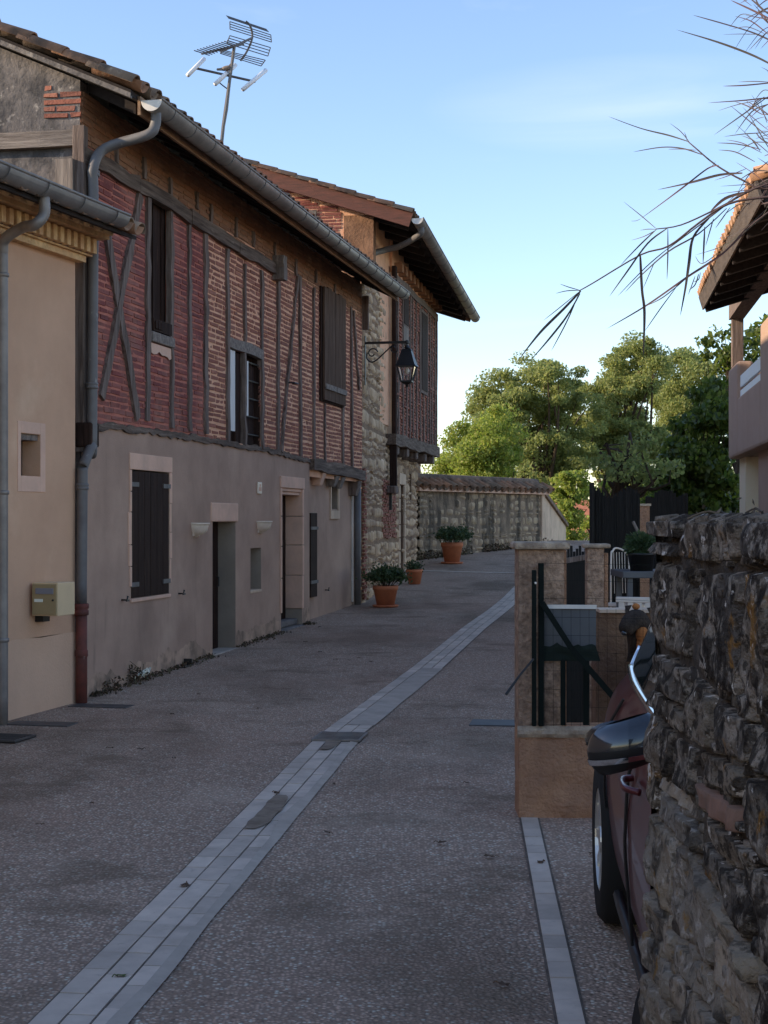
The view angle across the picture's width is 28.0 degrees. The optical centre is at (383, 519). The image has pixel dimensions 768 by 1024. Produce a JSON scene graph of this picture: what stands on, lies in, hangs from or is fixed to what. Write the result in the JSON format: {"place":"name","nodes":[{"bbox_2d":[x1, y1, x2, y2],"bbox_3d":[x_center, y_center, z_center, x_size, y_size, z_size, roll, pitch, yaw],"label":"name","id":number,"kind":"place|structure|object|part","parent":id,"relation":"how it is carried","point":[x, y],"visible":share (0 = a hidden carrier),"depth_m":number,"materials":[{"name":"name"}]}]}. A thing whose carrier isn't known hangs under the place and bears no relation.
{"place":"outdoors","nodes":[
{"label":"outdoors","id":0,"kind":"place"},
{"bbox_2d":[0,540,640,1023],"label":"road","id":1,"kind":"structure","parent":0,"point":[378,904],"depth_m":7.43,"materials":[{"name":"grey asphalt"}]},
{"bbox_2d":[0,733,35,742],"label":"drain grate","id":2,"kind":"object","parent":1,"relation":"on","point":[9,738],"visible":1,"depth_m":10.39,"materials":[{"name":"black metal"}]},
{"bbox_2d":[7,721,77,726],"bbox_3d":[-2.472,1.481,11.116,0.480,0.026,0.200,0,0,12],"label":"access cover","id":3,"kind":"object","parent":1,"relation":"on","point":[43,723],"visible":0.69,"depth_m":11.10,"materials":[{"name":"metal"}]},
{"bbox_2d":[68,703,133,708],"bbox_3d":[-2.213,1.465,12.049,0.480,0.025,0.200,0,0,12],"label":"access cover","id":4,"kind":"object","parent":1,"relation":"on","point":[120,706],"visible":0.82,"depth_m":12.04,"materials":[{"name":"metal"}]},
{"bbox_2d":[127,661,148,683],"bbox_3d":[-2.184,1.331,13.456,0.256,0.203,0.108,0,0,0],"label":"dead weed","id":5,"kind":"object","parent":1,"relation":"on","point":[140,674],"visible":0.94,"depth_m":13.46,"materials":[{"name":"brown plant"}]},
{"bbox_2d":[135,667,150,678],"bbox_3d":[-2.135,1.359,13.621,0.128,0.129,0.197,0,0,12],"label":"paper scrap","id":6,"kind":"object","parent":1,"relation":"on","point":[147,670],"visible":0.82,"depth_m":13.61,"materials":[{"name":"white paper"}]},
{"bbox_2d":[89,620,316,696],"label":"wall foot weeds","id":7,"kind":"object","parent":1,"relation":"on","point":[153,674],"depth_m":14.07,"materials":[{"name":"green plant"}]},
{"bbox_2d":[27,596,514,1023],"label":"drain channel bedding","id":8,"kind":"object","parent":1,"relation":"on","point":[214,859],"visible":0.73,"depth_m":6.62,"materials":[{"name":"grey concrete"}]},
{"bbox_2d":[29,586,514,1023],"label":"drain channel","id":9,"kind":"object","parent":8,"relation":"on","point":[89,1007],"visible":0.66,"depth_m":6.43,"materials":[{"name":"grey concrete"}]},
{"bbox_2d":[106,741,357,1023],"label":"paving strip","id":10,"kind":"object","parent":9,"relation":"on","point":[129,1009],"visible":1,"depth_m":6.19,"materials":[{"name":"grey concrete"}]},
{"bbox_2d":[245,795,287,827],"bbox_3d":[-0.598,1.516,8.021,0.116,0.016,0.850,0,0,7],"label":"cement patch","id":11,"kind":"object","parent":9,"relation":"on","point":[274,805],"visible":1,"depth_m":7.98,"materials":[{"name":"grey concrete"}]},
{"bbox_2d":[320,741,340,748],"bbox_3d":[-0.344,1.476,10.190,0.102,0.010,0.518,0,0,7],"label":"cement patch","id":12,"kind":"object","parent":9,"relation":"on","point":[329,744],"visible":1,"depth_m":10.12,"materials":[{"name":"grey concrete"}]},
{"bbox_2d":[311,731,367,742],"bbox_3d":[-0.299,1.474,10.463,0.330,0.019,0.380,0,0,8],"label":"drain grate","id":13,"kind":"object","parent":9,"relation":"on","point":[358,737],"visible":1,"depth_m":10.41,"materials":[{"name":"black metal"}]},
{"bbox_2d":[348,668,442,724],"bbox_3d":[0.147,1.433,12.776,0.202,0.069,3.602,0,0,10],"label":"cement smear","id":14,"kind":"object","parent":9,"relation":"on","point":[381,708],"visible":1,"depth_m":12.41},
{"bbox_2d":[355,561,412,607],"bbox_3d":[0.042,0.927,22.276,0.727,0.664,0.689,0,0,34],"label":"potted plant","id":15,"kind":"object","parent":1,"relation":"on","point":[385,594],"visible":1,"depth_m":22.17,"materials":[{"name":"green plant"}]},
{"bbox_2d":[403,558,424,583],"bbox_3d":[0.535,0.869,26.237,0.408,0.447,0.365,0,0,24],"label":"potted plant","id":16,"kind":"object","parent":1,"relation":"on","point":[415,570],"visible":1,"depth_m":26.16,"materials":[{"name":"green plant"}]},
{"bbox_2d":[428,523,474,563],"bbox_3d":[1.353,0.466,30.658,0.966,0.801,0.924,0,0,0],"label":"potted plant","id":17,"kind":"object","parent":1,"relation":"on","point":[451,550],"visible":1,"depth_m":30.55,"materials":[{"name":"green plant"}]},
{"bbox_2d":[416,538,552,559],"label":"wall foot weeds","id":18,"kind":"object","parent":1,"relation":"on","point":[499,548],"depth_m":33.16,"materials":[{"name":"green plant"}]},
{"bbox_2d":[416,473,554,557],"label":"end wall","id":19,"kind":"structure","parent":1,"relation":"on","point":[497,510],"depth_m":33.92,"materials":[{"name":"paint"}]},
{"bbox_2d":[469,719,514,726],"bbox_3d":[0.798,1.480,11.164,0.340,0.026,0.320,0,0,8],"label":"access cover","id":20,"kind":"object","parent":1,"relation":"on","point":[492,722],"visible":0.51,"depth_m":11.15,"materials":[{"name":"metal"}]},
{"bbox_2d":[493,981,509,985],"bbox_3d":[0.394,1.568,5.205,0.064,0.011,0.027,0,0,35],"label":"fallen leaf","id":21,"kind":"object","parent":1,"relation":"on","point":[503,983],"visible":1,"depth_m":5.20,"materials":[{"name":"brown plant"}]},
{"bbox_2d":[519,818,587,1023],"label":"edge paver row bedding","id":22,"kind":"object","parent":1,"relation":"on","point":[546,964],"visible":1,"depth_m":5.84,"materials":[{"name":"grey concrete"}]},
{"bbox_2d":[521,817,584,1023],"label":"edge paver row","id":23,"kind":"object","parent":22,"relation":"on","point":[568,1007],"visible":0.97,"depth_m":5.81,"materials":[{"name":"grey concrete"}]},
{"bbox_2d":[515,722,603,817],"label":"stucco wall","id":24,"kind":"structure","parent":1,"relation":"on","point":[554,772],"depth_m":7.91,"materials":[{"name":"beige paint"}]},
{"bbox_2d":[510,541,569,726],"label":"gate pillar","id":25,"kind":"structure","parent":24,"relation":"on","point":[530,556],"depth_m":7.94,"materials":[{"name":"orange paint"}]},
{"bbox_2d":[532,563,642,725],"bbox_3d":[1.060,0.640,7.895,0.604,0.841,0.090,0,0,0],"label":"gate","id":26,"kind":"object","parent":25,"relation":"attached to","point":[566,633],"visible":0.94,"depth_m":7.89,"materials":[{"name":"black metal"}]},
{"bbox_2d":[505,658,533,694],"bbox_3d":[0.686,0.793,7.780,0.188,0.179,0.015,0,0,-35],"label":"stick","id":27,"kind":"object","parent":26,"relation":"attached to","point":[517,678],"visible":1,"depth_m":7.77,"materials":[{"name":"black metal"}]},
{"bbox_2d":[585,623,655,1023],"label":"parked car","id":28,"kind":"object","parent":1,"relation":"on","point":[621,807],"visible":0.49,"depth_m":5.03,"materials":[{"name":"red paint"}]},
{"bbox_3d":[0.946,0.408,5.040,0.122,0.430,2.400,0,1,4],"label":"side window","id":29,"kind":"part","parent":28,"relation":"part of","materials":[{"name":"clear glass"}]},
{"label":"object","id":30,"kind":"structure","parent":1,"relation":"on","visible":0},
{"bbox_2d":[423,570,513,573],"bbox_3d":[1.552,0.974,28.634,2.130,0.056,0.132,0,0,16],"label":"cross paver row","id":31,"kind":"object","parent":30,"relation":"on","point":[470,572],"visible":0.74,"depth_m":28.56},
{"bbox_2d":[0,0,767,498],"label":"sky","id":32,"kind":"structure","parent":0,"point":[489,120],"materials":[{"name":"blue"}]},
{"bbox_2d":[616,597,649,606],"bbox_3d":[1.880,1.023,11.184,0.480,0.900,0.486,0,0,20],"label":"garden chair","id":33,"kind":"object","parent":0,"point":[632,601],"visible":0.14,"depth_m":11.42,"materials":[{"name":"beige plastic"}]},
{"bbox_2d":[519,0,767,361],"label":"branches","id":34,"kind":"object","parent":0,"point":[713,211],"visible":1,"depth_m":3.68,"materials":[{"name":"brown plant"}]},
{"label":"garden ground","id":35,"kind":"structure","parent":0,"visible":0},
{"bbox_2d":[566,546,584,721],"bbox_3d":[1.339,0.881,10.633,0.243,1.406,0.075,0,0,0],"label":"board fence","id":36,"kind":"object","parent":35,"relation":"on","point":[575,579],"visible":0.22,"depth_m":10.60,"materials":[{"name":"black wood"}]},
{"bbox_2d":[581,543,610,721],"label":"gate pillar","id":37,"kind":"structure","parent":35,"relation":"on","point":[596,566],"depth_m":9.70,"materials":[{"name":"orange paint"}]},
{"bbox_2d":[589,483,639,606],"bbox_3d":[1.875,0.623,12.501,0.416,1.852,0.082,0,0,0],"label":"garden screen","id":38,"kind":"object","parent":35,"relation":"on","point":[611,520],"visible":0.34,"depth_m":12.51,"materials":[{"name":"black wood"}]},
{"bbox_2d":[591,607,650,721],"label":"garden wall","id":39,"kind":"structure","parent":35,"relation":"on","point":[610,642],"depth_m":8.90,"materials":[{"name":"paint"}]},
{"bbox_2d":[608,547,644,606],"bbox_3d":[1.991,0.842,12.214,0.300,1.248,0.388,0,0,-35],"label":"garden chair","id":40,"kind":"object","parent":35,"relation":"on","point":[611,604],"visible":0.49,"depth_m":12.29,"materials":[{"name":"beige plastic"}]},
{"bbox_2d":[611,569,654,606],"bbox_3d":[2.091,0.927,11.900,0.585,1.077,0.640,0,0,0],"label":"garden table","id":41,"kind":"object","parent":35,"relation":"on","point":[620,574],"visible":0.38,"depth_m":11.61,"materials":[{"name":"grey plastic"}]},
{"bbox_2d":[632,521,637,533],"bbox_3d":[2.009,0.081,12.200,0.089,0.149,0.024,0,0,0],"label":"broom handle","id":42,"kind":"object","parent":41,"relation":"on","point":[635,525],"visible":0.58,"depth_m":12.19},
{"bbox_2d":[622,529,655,570],"bbox_3d":[1.959,0.227,11.750,0.282,0.321,0.275,0,0,0],"label":"planter","id":43,"kind":"object","parent":41,"relation":"on","point":[636,547],"visible":0.96,"depth_m":11.69,"materials":[{"name":"black plastic"}]},
{"bbox_2d":[584,431,685,497],"bbox_3d":[3.853,0.067,23.701,1.484,2.882,2.123,0,0,30],"label":"crooked tree","id":44,"kind":"object","parent":35,"relation":"on","point":[616,473],"visible":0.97,"depth_m":23.65,"materials":[{"name":"green plant"}]},
{"bbox_2d":[619,603,650,661],"bbox_3d":[1.577,0.983,8.721,0.300,1.048,0.893,0,0,23],"label":"dog","id":45,"kind":"object","parent":35,"relation":"on","point":[637,626],"visible":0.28,"depth_m":8.40},
{"bbox_2d":[640,504,650,596],"bbox_3d":[2.202,0.676,13.045,0.109,1.628,0.114,0,0,0],"label":"garden post","id":46,"kind":"object","parent":35,"relation":"on","point":[644,519],"visible":0.19,"depth_m":13.00,"materials":[{"name":"orange paint"}]},
{"bbox_2d":[645,490,687,584],"bbox_3d":[2.669,0.613,14.521,0.398,1.798,0.040,0,0,0],"label":"garden screen","id":47,"kind":"object","parent":35,"relation":"on","point":[664,502],"visible":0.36,"depth_m":14.51,"materials":[{"name":"black wood"}]},
{"bbox_2d":[640,374,739,514],"bbox_3d":[5.650,-0.681,27.981,2.273,3.998,2.239,0,0,0],"label":"broadleaf tree","id":48,"kind":"object","parent":35,"relation":"on","point":[715,486],"visible":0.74,"depth_m":27.44,"materials":[{"name":"green plant"}]},
{"bbox_2d":[693,313,767,494],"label":"pear tree","id":49,"kind":"object","parent":35,"relation":"on","point":[722,367],"visible":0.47,"depth_m":30.97,"materials":[{"name":"green plant"}]},
{"bbox_3d":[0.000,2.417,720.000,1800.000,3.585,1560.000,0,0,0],"label":"terrain","id":50,"kind":"structure","parent":0,"visible":0},
{"bbox_2d":[0,160,145,725],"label":"ochre house","id":51,"kind":"structure","parent":50,"relation":"on","point":[51,233],"depth_m":11.63,"materials":[{"name":"paint"}]},
{"bbox_2d":[32,581,74,621],"bbox_3d":[-2.518,0.621,11.656,0.239,0.300,0.280,0,0,17],"label":"mailbox","id":52,"kind":"object","parent":51,"relation":"attached to","point":[53,598],"visible":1,"depth_m":11.54,"materials":[{"name":"beige metal"}]},
{"bbox_2d":[32,584,56,614],"bbox_3d":[-2.546,0.596,11.532,0.204,0.230,0.011,0,0,17],"label":"door","id":53,"kind":"structure","parent":52,"relation":"in","point":[47,607],"depth_m":11.52,"materials":[{"name":"beige metal"}]},
{"bbox_2d":[0,19,409,702],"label":"timber framed house","id":54,"kind":"structure","parent":50,"relation":"on","point":[222,313],"depth_m":14.97,"materials":[{"name":"red brick"}]},
{"bbox_2d":[128,453,171,602],"bbox_3d":[-2.131,0.068,13.995,0.046,1.316,1.133,0,0,12],"label":"stone window frame","id":55,"kind":"structure","parent":54,"relation":"in","point":[143,462],"depth_m":13.86,"materials":[{"name":"beige stone"}]},
{"bbox_2d":[150,203,164,321],"bbox_3d":[-2.142,-2.412,14.259,0.042,1.120,0.559,0,0,12],"label":"boarded window","id":56,"kind":"structure","parent":54,"relation":"in","point":[157,249],"depth_m":14.38,"materials":[{"name":"brown wood"}]},
{"bbox_2d":[179,658,193,667],"bbox_3d":[-1.915,1.389,14.764,0.100,0.095,0.260,0,0,12],"label":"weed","id":57,"kind":"object","parent":54,"relation":"attached to","point":[188,662],"visible":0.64,"depth_m":14.87,"materials":[{"name":"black plant"}]},
{"bbox_2d":[191,523,209,537],"bbox_3d":[-1.797,0.101,15.226,0.142,0.147,0.284,0,0,12],"label":"wall light","id":58,"kind":"object","parent":54,"relation":"attached to","point":[198,529],"visible":1,"depth_m":15.14,"materials":[{"name":"paint"}]},
{"bbox_2d":[212,522,218,648],"bbox_3d":[-1.862,0.699,16.196,0.082,1.357,0.767,0,0,12],"label":"door","id":59,"kind":"structure","parent":54,"relation":"in","point":[215,578],"depth_m":16.46,"materials":[{"name":"black wood"}]},
{"bbox_2d":[186,15,271,141],"bbox_3d":[-1.727,-4.614,17.009,0.579,1.966,1.120,0,0,27],"label":"tv antenna","id":60,"kind":"object","parent":54,"relation":"on","point":[201,61],"visible":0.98,"depth_m":17.00,"materials":[{"name":"grey metal"}]},
{"bbox_2d":[217,64,229,71],"bbox_3d":[-1.770,-4.995,17.000,0.162,0.098,0.051,0,0,0],"label":"dove","id":61,"kind":"object","parent":60,"relation":"on","point":[225,68],"visible":1,"depth_m":16.99,"materials":[{"name":"white metal"}]},
{"bbox_2d":[257,482,261,493],"bbox_3d":[-1.408,-0.362,17.413,0.022,0.130,0.150,0,0,12],"label":"wall plaque","id":62,"kind":"object","parent":54,"relation":"attached to","point":[259,487],"depth_m":17.38,"materials":[{"name":"beige ceramic"}]},
{"bbox_2d":[257,521,272,533],"bbox_3d":[-1.338,0.084,17.460,0.142,0.147,0.284,0,0,12],"label":"wall light","id":63,"kind":"object","parent":54,"relation":"attached to","point":[263,526],"visible":1,"depth_m":17.38,"materials":[{"name":"paint"}]},
{"bbox_2d":[281,496,285,618],"bbox_3d":[-1.343,0.469,18.868,0.048,1.542,0.948,0,0,12],"label":"door","id":64,"kind":"structure","parent":54,"relation":"in","point":[283,615],"depth_m":19.23,"materials":[{"name":"black wood"}]},
{"bbox_2d":[319,286,343,407],"bbox_3d":[-0.712,-2.319,20.819,0.040,1.509,1.319,0,0,12],"label":"window frame","id":65,"kind":"structure","parent":54,"relation":"in","point":[320,287],"depth_m":20.19,"materials":[{"name":"brown wood"}]},
{"bbox_2d":[330,487,339,518],"bbox_3d":[-0.702,-0.280,21.523,0.055,0.533,0.529,0,0,12],"label":"stone window frame","id":66,"kind":"structure","parent":54,"relation":"in","point":[334,514],"depth_m":21.51,"materials":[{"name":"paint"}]},
{"bbox_2d":[238,155,479,602],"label":"stone house","id":67,"kind":"structure","parent":50,"relation":"on","point":[400,243],"depth_m":26.10,"materials":[{"name":"stone"}]},
{"bbox_2d":[364,336,417,386],"bbox_3d":[0.101,-2.352,22.836,0.790,0.776,0.300,0,0,12],"label":"street lamp","id":68,"kind":"object","parent":67,"relation":"attached to","point":[406,365],"visible":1,"depth_m":22.72,"materials":[{"name":"black metal"}]},
{"bbox_2d":[401,299,408,328],"bbox_3d":[0.364,-3.771,27.391,0.065,0.717,0.626,0,0,10],"label":"window frame","id":69,"kind":"structure","parent":67,"relation":"in","point":[402,307],"depth_m":27.08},
{"bbox_2d":[421,309,427,395],"bbox_3d":[0.749,-3.220,29.608,0.065,1.593,0.843,0,0,10],"label":"window frame","id":70,"kind":"structure","parent":67,"relation":"in","point":[422,391],"depth_m":29.20,"materials":[{"name":"brown wood"}]},
{"bbox_2d":[421,403,532,477],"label":"robinia tree","id":71,"kind":"object","parent":50,"relation":"on","point":[486,445],"visible":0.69,"depth_m":45.12,"materials":[{"name":"green plant"}]},
{"bbox_2d":[460,349,619,485],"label":"ash tree","id":72,"kind":"object","parent":50,"relation":"on","point":[544,402],"visible":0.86,"depth_m":53.11,"materials":[{"name":"green plant"}]},
{"bbox_2d":[545,495,568,540],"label":"return wall","id":73,"kind":"structure","parent":50,"relation":"on","point":[556,523],"depth_m":38.49,"materials":[{"name":"paint"}]},
{"bbox_2d":[549,469,590,539],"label":"young tree","id":74,"kind":"object","parent":50,"relation":"on","point":[568,494],"visible":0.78,"depth_m":41.56,"materials":[{"name":"green plant"}]},
{"bbox_2d":[555,500,588,539],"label":"red roofed house","id":75,"kind":"structure","parent":50,"relation":"on","point":[581,507],"depth_m":87.41,"materials":[{"name":"tile"}]},
{"bbox_2d":[576,459,650,537],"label":"young tree","id":76,"kind":"object","parent":50,"relation":"on","point":[585,525],"visible":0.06,"depth_m":45.31,"materials":[{"name":"green plant"}]},
{"bbox_2d":[578,330,678,488],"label":"ash tree","id":77,"kind":"object","parent":50,"relation":"on","point":[627,384],"visible":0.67,"depth_m":55.90,"materials":[{"name":"green plant"}]},
{"bbox_2d":[646,346,733,479],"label":"ash tree","id":78,"kind":"object","parent":50,"relation":"on","point":[691,365],"visible":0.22,"depth_m":60.87,"materials":[{"name":"green plant"}]},
{"bbox_2d":[638,512,767,1023],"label":"rubble wall","id":79,"kind":"structure","parent":50,"relation":"on","point":[703,944],"depth_m":2.14,"materials":[{"name":"stone"}]},
{"bbox_2d":[687,497,763,519],"bbox_3d":[0.680,-0.015,1.655,0.546,0.091,1.413,0,0,0],"label":"creeping plant","id":80,"kind":"object","parent":79,"relation":"on","point":[709,512],"visible":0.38,"depth_m":2.27,"materials":[{"name":"green plant"}]},
{"bbox_2d":[697,163,767,513],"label":"house","id":81,"kind":"structure","parent":50,"relation":"on","point":[735,277],"depth_m":18.64,"materials":[{"name":"white paint"}]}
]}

